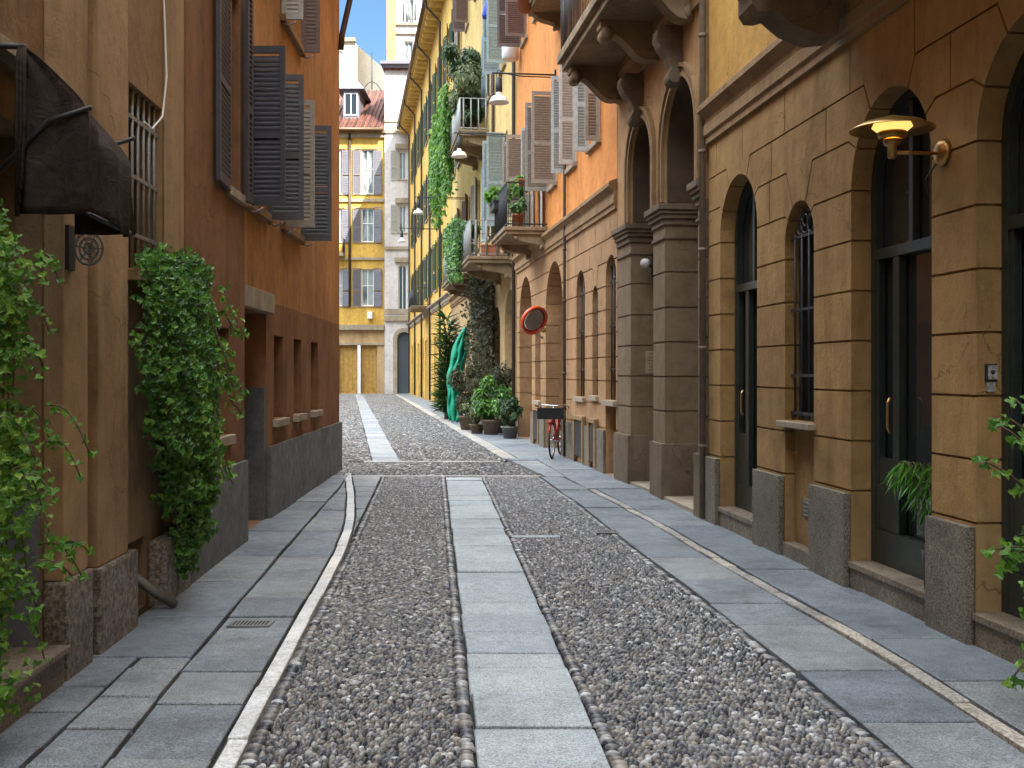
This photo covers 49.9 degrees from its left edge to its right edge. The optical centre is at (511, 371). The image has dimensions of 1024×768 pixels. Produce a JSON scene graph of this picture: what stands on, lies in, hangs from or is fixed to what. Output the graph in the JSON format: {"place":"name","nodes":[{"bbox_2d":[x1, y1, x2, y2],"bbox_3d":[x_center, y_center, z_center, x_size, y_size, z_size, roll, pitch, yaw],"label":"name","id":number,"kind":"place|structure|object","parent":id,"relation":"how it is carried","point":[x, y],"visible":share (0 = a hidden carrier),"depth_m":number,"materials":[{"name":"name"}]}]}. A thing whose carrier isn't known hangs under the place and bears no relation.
{"place":"outdoors","nodes":[
{"label":"outdoors","id":0,"kind":"place"},
{"bbox_2d":[0,475,380,767],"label":"pavement","id":1,"kind":"structure","parent":0,"point":[163,686],"depth_m":6.18,"materials":[{"name":"grey stone"}]},
{"bbox_2d":[0,198,98,724],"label":"climbing ivy","id":2,"kind":"object","parent":1,"relation":"on","point":[12,480],"visible":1,"depth_m":4.73,"materials":[{"name":"green plant"}]},
{"bbox_2d":[226,620,274,626],"bbox_3d":[-1.710,1.645,7.200,0.280,0.009,0.160,0,0,0],"label":"drain grate","id":3,"kind":"object","parent":1,"relation":"in","point":[250,623],"visible":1,"depth_m":7.19,"materials":[{"name":"grey metal"}]},
{"bbox_2d":[339,0,385,65],"label":"sky","id":4,"kind":"structure","parent":0,"point":[367,18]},
{"bbox_2d":[399,394,565,458],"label":"pavement","id":5,"kind":"structure","parent":0,"point":[518,447],"depth_m":25.41,"materials":[{"name":"grey stone"}]},
{"bbox_2d":[427,306,465,418],"bbox_3d":[-2.307,-0.367,39.001,1.467,4.080,1.505,0,0,0],"label":"yucca","id":6,"kind":"object","parent":5,"relation":"on","point":[441,391],"visible":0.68,"depth_m":38.86,"materials":[{"name":"green plant"}]},
{"bbox_2d":[446,327,468,421],"bbox_3d":[-1.777,0.086,36.025,0.764,3.128,0.649,0,0,0],"label":"netting","id":7,"kind":"object","parent":5,"relation":"on","point":[458,351],"visible":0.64,"depth_m":35.92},
{"bbox_2d":[446,362,481,429],"bbox_3d":[-1.311,0.684,31.475,1.086,1.931,0.901,0,0,38],"label":"potted shrub","id":8,"kind":"object","parent":5,"relation":"on","point":[457,377],"visible":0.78,"depth_m":31.31,"materials":[{"name":"green plant"}]},
{"bbox_2d":[459,393,489,433],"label":"potted shrub","id":9,"kind":"object","parent":5,"relation":"on","point":[476,428],"visible":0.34,"depth_m":29.39,"materials":[{"name":"green plant"}]},
{"bbox_2d":[454,248,499,392],"bbox_3d":[-0.985,-1.159,33.677,1.377,5.632,4.212,0,0,-7],"label":"wall creeper","id":10,"kind":"object","parent":5,"relation":"on","point":[480,325],"depth_m":32.93,"materials":[{"name":"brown plant"}]},
{"bbox_2d":[470,375,511,434],"bbox_3d":[-0.521,0.860,29.010,1.278,1.579,0.975,0,0,0],"label":"potted shrub","id":11,"kind":"object","parent":5,"relation":"on","point":[485,407],"visible":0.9,"depth_m":28.86,"materials":[{"name":"green plant"}]},
{"bbox_2d":[486,362,511,432],"bbox_3d":[-0.334,0.668,29.970,0.931,1.965,0.688,0,0,-32],"label":"potted shrub","id":12,"kind":"object","parent":5,"relation":"on","point":[501,378],"visible":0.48,"depth_m":29.88,"materials":[{"name":"green plant"}]},
{"bbox_2d":[498,394,523,438],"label":"potted shrub","id":13,"kind":"object","parent":5,"relation":"on","point":[510,430],"visible":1,"depth_m":27.28,"materials":[{"name":"green plant"}]},
{"bbox_2d":[537,404,568,458],"bbox_3d":[0.873,1.133,21.457,0.615,1.031,1.751,0,0,16],"label":"bicycle","id":14,"kind":"object","parent":5,"relation":"on","point":[558,414],"visible":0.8,"depth_m":20.78,"materials":[{"name":"red metal"}]},
{"bbox_2d":[130,439,888,767],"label":"ground","id":15,"kind":"structure","parent":0,"point":[470,713],"depth_m":6.53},
{"bbox_2d":[0,0,190,732],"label":"town house","id":16,"kind":"structure","parent":15,"relation":"on","point":[105,59],"depth_m":6.46,"materials":[{"name":"brown paint"}]},
{"bbox_2d":[0,43,135,236],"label":"awning","id":17,"kind":"object","parent":16,"relation":"attached to","point":[68,155],"visible":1,"depth_m":5.04,"materials":[{"name":"black fabric"}]},
{"bbox_2d":[65,225,104,270],"bbox_3d":[-2.320,-0.670,5.952,0.224,0.240,0.102,0,0,0],"label":"wall bracket","id":18,"kind":"object","parent":16,"relation":"attached to","point":[71,245],"depth_m":5.95,"materials":[{"name":"grey metal"}]},
{"bbox_2d":[128,88,157,286],"bbox_3d":[-2.658,-1.295,7.741,0.446,1.370,0.902,0,0,0],"label":"window","id":19,"kind":"structure","parent":16,"relation":"in","point":[134,122],"depth_m":7.82,"materials":[{"name":"grey metal"}]},
{"bbox_2d":[144,0,167,129],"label":"cable","id":20,"kind":"object","parent":16,"relation":"attached to","point":[161,117],"visible":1,"depth_m":7.79,"materials":[{"name":"white paint"}]},
{"bbox_2d":[128,242,249,579],"bbox_3d":[-2.265,0.339,7.861,0.554,2.404,1.590,0,0,0],"label":"hanging ivy","id":21,"kind":"object","parent":16,"relation":"hanging from","point":[181,308],"visible":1,"depth_m":7.56,"materials":[{"name":"green plant"}]},
{"bbox_2d":[184,0,253,583],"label":"town house","id":22,"kind":"structure","parent":15,"relation":"on","point":[218,115],"depth_m":9.79,"materials":[{"name":"orange paint"}]},
{"bbox_2d":[219,434,235,445],"bbox_3d":[-2.667,0.616,9.697,0.270,0.087,0.961,0,0,-2],"label":"window sill","id":23,"kind":"structure","parent":22,"relation":"in","point":[230,439],"depth_m":9.89,"materials":[{"name":"beige stone"}]},
{"bbox_2d":[226,185,246,205],"bbox_3d":[-2.667,-1.654,10.323,0.220,0.087,0.711,0,0,-2],"label":"window sill","id":24,"kind":"structure","parent":22,"relation":"in","point":[236,195],"depth_m":10.25,"materials":[{"name":"brown stone"}]},
{"bbox_2d":[213,473,354,767],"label":"marble line","id":25,"kind":"object","parent":15,"relation":"on","point":[243,731],"visible":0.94,"depth_m":6.25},
{"bbox_2d":[245,0,352,530],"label":"town house","id":26,"kind":"structure","parent":15,"relation":"on","point":[293,439],"depth_m":13.40,"materials":[{"name":"orange paint"}]},
{"bbox_2d":[245,203,273,222],"bbox_3d":[-2.812,-1.724,11.823,0.270,0.087,1.210,0,0,-1],"label":"window sill","id":27,"kind":"structure","parent":26,"relation":"in","point":[263,214],"depth_m":11.85,"materials":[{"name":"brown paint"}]},
{"bbox_2d":[272,417,289,426],"bbox_3d":[-2.899,0.090,13.098,0.398,1.100,0.768,0,0,0],"label":"window sill","id":28,"kind":"structure","parent":26,"relation":"in","point":[279,422],"depth_m":12.90,"materials":[{"name":"beige stone"}]},
{"bbox_2d":[280,220,305,243],"bbox_3d":[-2.896,-2.485,13.923,0.330,1.550,1.510,0,0,-1],"label":"window sill","id":29,"kind":"structure","parent":26,"relation":"in","point":[297,236],"depth_m":13.88,"materials":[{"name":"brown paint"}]},
{"bbox_2d":[280,0,305,55],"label":"window","id":30,"kind":"structure","parent":26,"relation":"in","point":[290,30],"depth_m":13.84,"materials":[{"name":"white paint"}]},
{"bbox_2d":[293,413,307,421],"bbox_3d":[-2.933,0.090,14.443,0.398,1.100,0.758,0,0,0],"label":"window sill","id":31,"kind":"structure","parent":26,"relation":"in","point":[302,416],"depth_m":14.31,"materials":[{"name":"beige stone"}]},
{"bbox_2d":[310,409,322,416],"bbox_3d":[-2.970,0.090,15.873,0.399,1.100,0.818,0,0,0],"label":"window sill","id":32,"kind":"structure","parent":26,"relation":"in","point":[319,412],"depth_m":15.70,"materials":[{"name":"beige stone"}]},
{"bbox_2d":[339,394,372,461],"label":"cobblestones","id":33,"kind":"structure","parent":15,"relation":"on","point":[355,446],"depth_m":29.92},
{"bbox_2d":[238,476,475,767],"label":"cobblestones","id":34,"kind":"structure","parent":15,"relation":"on","point":[394,580],"depth_m":6.29,"materials":[{"name":"stone"}]},
{"bbox_2d":[339,77,384,393],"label":"town house","id":35,"kind":"structure","parent":15,"relation":"on","point":[361,240],"depth_m":84.00,"materials":[{"name":"paint"}]},
{"bbox_2d":[339,149,341,194],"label":"window","id":36,"kind":"structure","parent":35,"relation":"in","point":[340,150],"depth_m":84.23,"materials":[{"name":"white paint"}]},
{"bbox_2d":[339,208,341,242],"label":"window","id":37,"kind":"structure","parent":35,"relation":"in","point":[340,209],"depth_m":84.23,"materials":[{"name":"white paint"}]},
{"bbox_2d":[339,269,341,306],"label":"window","id":38,"kind":"structure","parent":35,"relation":"in","point":[340,270],"depth_m":84.23,"materials":[{"name":"white paint"}]},
{"bbox_2d":[340,345,356,393],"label":"garage door","id":39,"kind":"structure","parent":35,"relation":"in","point":[348,353],"depth_m":84.25,"materials":[{"name":"yellow wood"}]},
{"bbox_2d":[360,149,373,194],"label":"window","id":40,"kind":"structure","parent":35,"relation":"in","point":[367,155],"depth_m":84.23,"materials":[{"name":"glass"}]},
{"bbox_2d":[360,208,373,242],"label":"window","id":41,"kind":"structure","parent":35,"relation":"in","point":[367,214],"depth_m":84.23,"materials":[{"name":"glass"}]},
{"bbox_2d":[360,269,373,306],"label":"window","id":42,"kind":"structure","parent":35,"relation":"in","point":[367,275],"depth_m":84.23,"materials":[{"name":"glass"}]},
{"bbox_2d":[362,345,376,393],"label":"garage door","id":43,"kind":"structure","parent":35,"relation":"in","point":[369,352],"depth_m":84.25,"materials":[{"name":"yellow wood"}]},
{"bbox_2d":[364,52,381,90],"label":"roof antenna","id":44,"kind":"object","parent":35,"relation":"on","point":[372,73],"visible":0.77,"depth_m":95.97,"materials":[{"name":"metal"}]},
{"bbox_2d":[339,37,384,129],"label":"apartment block","id":45,"kind":"structure","parent":15,"relation":"on","point":[354,60],"depth_m":103.37,"materials":[{"name":"beige paint"}]},
{"bbox_2d":[339,51,342,72],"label":"window","id":46,"kind":"structure","parent":45,"relation":"in","point":[340,52],"depth_m":102.12,"materials":[{"name":"white paint"}]},
{"bbox_2d":[355,394,398,460],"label":"granite track","id":47,"kind":"structure","parent":15,"relation":"on","point":[380,448],"depth_m":28.15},
{"bbox_2d":[380,60,409,393],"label":"town house","id":48,"kind":"structure","parent":15,"relation":"on","point":[396,263],"depth_m":83.75,"materials":[{"name":"white paint"}]},
{"bbox_2d":[398,152,406,180],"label":"window","id":49,"kind":"structure","parent":48,"relation":"in","point":[402,155],"depth_m":83.98,"materials":[{"name":"glass"}]},
{"bbox_2d":[398,206,406,233],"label":"window","id":50,"kind":"structure","parent":48,"relation":"in","point":[402,209],"depth_m":83.98,"materials":[{"name":"glass"}]},
{"bbox_2d":[398,265,406,308],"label":"window","id":51,"kind":"structure","parent":48,"relation":"in","point":[402,270],"depth_m":83.98,"materials":[{"name":"glass"}]},
{"bbox_2d":[397,332,408,393],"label":"door","id":52,"kind":"structure","parent":48,"relation":"in","point":[402,338],"depth_m":84.02,"materials":[{"name":"blue wood"}]},
{"bbox_2d":[386,0,422,59],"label":"apartment block","id":53,"kind":"structure","parent":15,"relation":"on","point":[402,17],"depth_m":98.00,"materials":[{"name":"white paint"}]},
{"bbox_2d":[404,42,412,59],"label":"window","id":54,"kind":"structure","parent":53,"relation":"in","point":[408,46],"depth_m":98.33,"materials":[{"name":"glass"}]},
{"bbox_2d":[404,0,413,21],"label":"window","id":55,"kind":"structure","parent":53,"relation":"in","point":[408,4],"depth_m":98.33,"materials":[{"name":"glass"}]},
{"bbox_2d":[396,0,451,400],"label":"town house","id":56,"kind":"structure","parent":15,"relation":"on","point":[427,78],"depth_m":65.71,"materials":[{"name":"yellow paint"}]},
{"bbox_2d":[398,227,436,241],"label":"street lamp","id":57,"kind":"object","parent":56,"relation":"attached to","point":[401,239],"visible":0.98,"depth_m":57.76,"materials":[{"name":"white metal"}]},
{"bbox_2d":[362,394,507,462],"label":"cobblestones","id":58,"kind":"structure","parent":15,"relation":"on","point":[412,432],"depth_m":28.45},
{"bbox_2d":[336,461,540,476],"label":"cobblestones","id":59,"kind":"structure","parent":15,"relation":"on","point":[429,468],"depth_m":18.82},
{"bbox_2d":[352,461,539,478],"bbox_3d":[-1.370,1.670,18.910,3.649,0.048,2.973,0,0,0],"label":"crossing line","id":60,"kind":"object","parent":15,"relation":"on","point":[481,476],"visible":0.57,"depth_m":17.52,"materials":[{"name":"beige stone"}]},
{"bbox_2d":[395,394,514,460],"bbox_3d":[-4.397,1.667,52.000,0.284,0.053,62.632,0,0,-8],"label":"kerb line","id":61,"kind":"object","parent":15,"relation":"on","point":[497,451],"visible":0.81,"depth_m":28.54,"materials":[{"name":"beige stone"}]},
{"bbox_2d":[442,0,517,425],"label":"town house","id":62,"kind":"structure","parent":15,"relation":"on","point":[477,172],"depth_m":32.41,"materials":[{"name":"beige paint"}]},
{"bbox_2d":[413,195,464,214],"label":"street lamp","id":63,"kind":"object","parent":62,"relation":"attached to","point":[418,211],"visible":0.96,"depth_m":42.72,"materials":[{"name":"white metal"}]},
{"bbox_2d":[426,83,457,230],"bbox_3d":[-2.739,-7.856,42.355,0.937,4.343,9.366,0,0,-8],"label":"trailing plant","id":64,"kind":"object","parent":62,"relation":"hanging from","point":[440,160],"visible":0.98,"depth_m":39.89,"materials":[{"name":"green plant"}]},
{"bbox_2d":[442,218,464,284],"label":"trailing plant","id":65,"kind":"object","parent":62,"relation":"hanging from","point":[452,241],"visible":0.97,"depth_m":31.74,"materials":[{"name":"green plant"}]},
{"bbox_2d":[440,42,480,81],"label":"balcony shrub","id":66,"kind":"object","parent":62,"relation":"on","point":[449,52],"visible":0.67,"depth_m":36.59,"materials":[{"name":"green plant"}]},
{"bbox_2d":[446,58,481,128],"bbox_3d":[-1.486,-9.213,36.495,1.539,2.143,4.341,0,0,0],"label":"balcony shrub","id":67,"kind":"object","parent":62,"relation":"on","point":[467,83],"visible":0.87,"depth_m":35.61,"materials":[{"name":"green plant"}]},
{"bbox_2d":[460,221,482,242],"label":"balcony shrub","id":68,"kind":"object","parent":62,"relation":"on","point":[464,223],"visible":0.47,"depth_m":30.82,"materials":[{"name":"green plant"}]},
{"bbox_2d":[461,107,484,129],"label":"balcony shrub","id":69,"kind":"object","parent":62,"relation":"on","point":[474,117],"visible":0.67,"depth_m":35.38,"materials":[{"name":"green plant"}]},
{"bbox_2d":[451,130,506,158],"bbox_3d":[-0.895,-6.287,30.224,1.540,0.759,0.440,0,0,0],"label":"street lamp","id":70,"kind":"object","parent":62,"relation":"attached to","point":[459,153],"visible":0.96,"depth_m":30.21,"materials":[{"name":"white metal"}]},
{"bbox_2d":[482,0,486,19],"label":"parasol","id":71,"kind":"object","parent":62,"relation":"on","point":[484,14],"visible":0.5,"depth_m":31.11,"materials":[{"name":"blue fabric"}]},
{"bbox_2d":[484,74,490,106],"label":"window","id":72,"kind":"structure","parent":62,"relation":"in","point":[489,97],"depth_m":35.20,"materials":[{"name":"white paint"}]},
{"bbox_2d":[480,244,500,255],"bbox_3d":[-0.570,-3.261,29.552,0.540,0.302,0.293,0,0,-8],"label":"planter","id":73,"kind":"object","parent":62,"relation":"on","point":[491,248],"visible":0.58,"depth_m":29.43,"materials":[{"name":"ceramic"}]},
{"bbox_2d":[511,535,559,538],"bbox_3d":[0.238,1.671,11.065,0.493,0.046,0.109,0,0,0],"label":"cross strip","id":74,"kind":"object","parent":15,"relation":"on","point":[533,536],"visible":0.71,"depth_m":11.02,"materials":[{"name":"stone"}]},
{"bbox_2d":[492,0,618,476],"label":"town house","id":75,"kind":"structure","parent":15,"relation":"on","point":[560,152],"depth_m":21.29,"materials":[{"name":"orange paint"}]},
{"bbox_2d":[489,199,498,212],"bbox_3d":[-0.365,-3.831,25.485,0.240,0.202,0.847,0,0,-8],"label":"planter","id":76,"kind":"object","parent":75,"relation":"on","point":[493,205],"visible":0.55,"depth_m":25.16,"materials":[{"name":"metal"}]},
{"bbox_2d":[483,186,512,204],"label":"balcony shrub","id":77,"kind":"object","parent":76,"relation":"in","point":[490,195],"visible":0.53,"depth_m":25.48,"materials":[{"name":"green plant"}]},
{"bbox_2d":[502,47,518,61],"bbox_3d":[-0.044,-8.100,27.867,0.429,0.400,0.440,0,0,0],"label":"wall box","id":78,"kind":"object","parent":75,"relation":"attached to","point":[510,54],"visible":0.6,"depth_m":27.71,"materials":[{"name":"white metal"}]},
{"bbox_2d":[509,198,527,226],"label":"balcony shrub","id":79,"kind":"object","parent":75,"relation":"on","point":[514,207],"visible":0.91,"depth_m":23.79,"materials":[{"name":"green plant"}]},
{"bbox_2d":[509,174,528,198],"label":"balcony shrub","id":80,"kind":"object","parent":75,"relation":"on","point":[515,190],"visible":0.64,"depth_m":24.26,"materials":[{"name":"green plant"}]},
{"bbox_2d":[517,178,524,185],"bbox_3d":[0.394,-4.096,23.789,0.540,0.132,0.272,0,0,-8],"label":"planter","id":81,"kind":"object","parent":75,"relation":"on","point":[521,180],"visible":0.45,"depth_m":23.65,"materials":[{"name":"ceramic"}]},
{"bbox_2d":[489,70,555,104],"bbox_3d":[0.219,-5.845,22.445,1.376,0.712,0.408,0,0,0],"label":"street lamp","id":82,"kind":"object","parent":75,"relation":"attached to","point":[498,98],"visible":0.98,"depth_m":22.44,"materials":[{"name":"white metal"}]},
{"bbox_2d":[517,0,530,14],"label":"hanging pot","id":83,"kind":"object","parent":75,"relation":"hanging from","point":[524,7],"visible":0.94,"depth_m":21.81,"materials":[{"name":"orange ceramic"}]},
{"bbox_2d":[520,14,527,48],"bbox_3d":[0.373,-9.015,27.007,0.240,1.910,0.968,0,0,-8],"label":"window","id":84,"kind":"structure","parent":75,"relation":"in","point":[525,38],"depth_m":27.07,"materials":[{"name":"white paint"}]},
{"bbox_2d":[520,306,547,338],"bbox_3d":[0.580,-1.070,23.696,0.478,0.675,1.241,0,0,19],"label":"traffic mirror","id":85,"kind":"object","parent":75,"relation":"attached to","point":[534,320],"visible":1,"depth_m":23.35,"materials":[{"name":"red plastic"}]},
{"bbox_2d":[540,191,541,226],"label":"window","id":86,"kind":"structure","parent":75,"relation":"in","point":[540,191],"depth_m":25.47,"materials":[{"name":"white paint"}]},
{"bbox_2d":[546,173,557,192],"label":"window","id":87,"kind":"structure","parent":75,"relation":"in","point":[555,183],"depth_m":22.85,"materials":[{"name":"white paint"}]},
{"bbox_2d":[564,152,576,175],"bbox_3d":[1.184,-4.765,20.857,0.240,1.910,1.069,0,0,-8],"label":"window","id":88,"kind":"structure","parent":75,"relation":"in","point":[570,167],"depth_m":20.80,"materials":[{"name":"white paint"}]},
{"bbox_2d":[573,279,586,401],"bbox_3d":[1.316,-0.595,20.009,0.260,2.270,0.928,0,0,-8],"label":"window","id":89,"kind":"structure","parent":75,"relation":"in","point":[578,399],"depth_m":20.10,"materials":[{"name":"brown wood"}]},
{"bbox_2d":[585,99,600,154],"bbox_3d":[1.462,-4.765,18.757,0.240,1.910,1.069,0,0,-8],"label":"window","id":90,"kind":"structure","parent":75,"relation":"in","point":[594,144],"depth_m":18.84,"materials":[{"name":"white paint"}]},
{"bbox_2d":[588,295,598,400],"bbox_3d":[1.485,-0.430,18.734,0.260,1.840,0.575,0,0,-8],"label":"window","id":91,"kind":"structure","parent":75,"relation":"in","point":[590,397],"depth_m":18.88,"materials":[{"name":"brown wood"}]},
{"bbox_2d":[601,264,617,406],"bbox_3d":[1.643,-0.605,17.534,0.260,2.290,0.878,0,0,-8],"label":"window","id":92,"kind":"structure","parent":75,"relation":"in","point":[603,402],"depth_m":17.62,"materials":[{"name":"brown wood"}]},
{"bbox_2d":[557,0,710,518],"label":"town house","id":93,"kind":"structure","parent":15,"relation":"on","point":[637,61],"depth_m":14.52,"materials":[{"name":"beige paint"}]},
{"bbox_2d":[640,258,654,276],"bbox_3d":[2.025,-1.535,16.058,0.142,0.270,0.383,0,0,37],"label":"spotlight","id":94,"kind":"object","parent":93,"relation":"attached to","point":[644,263],"visible":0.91,"depth_m":15.94,"materials":[{"name":"white plastic"}]},
{"bbox_2d":[645,351,652,372],"bbox_3d":[2.077,-0.145,16.232,0.220,0.330,0.017,0,0,-8],"label":"plaque","id":95,"kind":"object","parent":93,"relation":"attached to","point":[648,361],"visible":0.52,"depth_m":16.22,"materials":[{"name":"stone"}]},
{"bbox_2d":[482,476,909,767],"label":"cobblestones","id":96,"kind":"structure","parent":15,"relation":"on","point":[606,627],"depth_m":6.20,"materials":[{"name":"stone"}]},
{"bbox_2d":[589,489,1023,753],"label":"marble line","id":97,"kind":"object","parent":15,"relation":"on","point":[1005,733],"visible":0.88,"depth_m":6.55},
{"bbox_2d":[697,0,1023,667],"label":"town house","id":98,"kind":"structure","parent":15,"relation":"on","point":[866,310],"depth_m":8.38,"materials":[{"name":"paint"}]},
{"bbox_2d":[734,179,759,511],"bbox_3d":[2.482,-0.290,11.274,0.171,3.520,1.277,0,0,-6],"label":"door","id":99,"kind":"structure","parent":98,"relation":"in","point":[746,227],"depth_m":11.60,"materials":[{"name":"black wood"}]},
{"bbox_2d":[776,206,816,430],"bbox_3d":[2.566,-0.515,9.558,0.290,2.010,0.784,0,0,-6],"label":"window","id":100,"kind":"structure","parent":98,"relation":"in","point":[806,388],"depth_m":9.77,"materials":[{"name":"black metal"}]},
{"bbox_2d":[849,115,951,196],"bbox_3d":[2.457,-1.386,6.962,0.625,0.478,0.524,0,0,0],"label":"wall lamp","id":101,"kind":"object","parent":98,"relation":"attached to","point":[891,132],"visible":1,"depth_m":6.94,"materials":[{"name":"gold metal"}]},
{"bbox_2d":[870,89,935,579],"bbox_3d":[2.849,-0.290,7.844,0.171,3.520,1.338,0,0,-6],"label":"door","id":102,"kind":"structure","parent":98,"relation":"in","point":[901,208],"depth_m":8.03,"materials":[{"name":"black wood"}]},
{"bbox_2d":[877,460,934,588],"bbox_3d":[2.760,1.028,7.586,0.265,0.843,0.782,0,0,-16],"label":"potted palm","id":103,"kind":"object","parent":98,"relation":"on","point":[911,472],"visible":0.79,"depth_m":7.54,"materials":[{"name":"green plant"}]},
{"bbox_2d":[985,364,997,391],"bbox_3d":[2.892,0.035,6.630,0.075,0.170,0.033,0,0,-6],"label":"intercom","id":104,"kind":"object","parent":98,"relation":"attached to","point":[991,372],"visible":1,"depth_m":6.62,"materials":[{"name":"metal"}]},
{"bbox_2d":[1000,51,1023,618],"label":"door","id":105,"kind":"structure","parent":98,"relation":"in","point":[1012,142],"depth_m":6.57,"materials":[{"name":"black wood"}]},
{"bbox_2d":[446,477,609,767],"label":"granite track","id":106,"kind":"structure","parent":0,"point":[529,711],"depth_m":6.27,"materials":[{"name":"stone"}]},
{"bbox_2d":[508,458,638,489],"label":"crossing slabs","id":107,"kind":"structure","parent":0,"point":[582,475],"depth_m":18.09,"materials":[{"name":"grey stone"}]},
{"bbox_2d":[541,477,1023,767],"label":"pavement","id":108,"kind":"structure","parent":0,"point":[907,720],"depth_m":6.72,"materials":[{"name":"grey stone"}]},
{"bbox_2d":[594,529,619,532],"bbox_3d":[0.980,1.645,11.360,0.240,0.009,0.220,0,0,0],"label":"drain grate","id":109,"kind":"object","parent":108,"relation":"on","point":[606,531],"visible":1,"depth_m":11.34,"materials":[{"name":"grey metal"}]},
{"bbox_2d":[970,395,1023,690],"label":"shrub","id":110,"kind":"object","parent":108,"relation":"on","point":[1015,557],"visible":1,"depth_m":5.03,"materials":[{"name":"green plant"}]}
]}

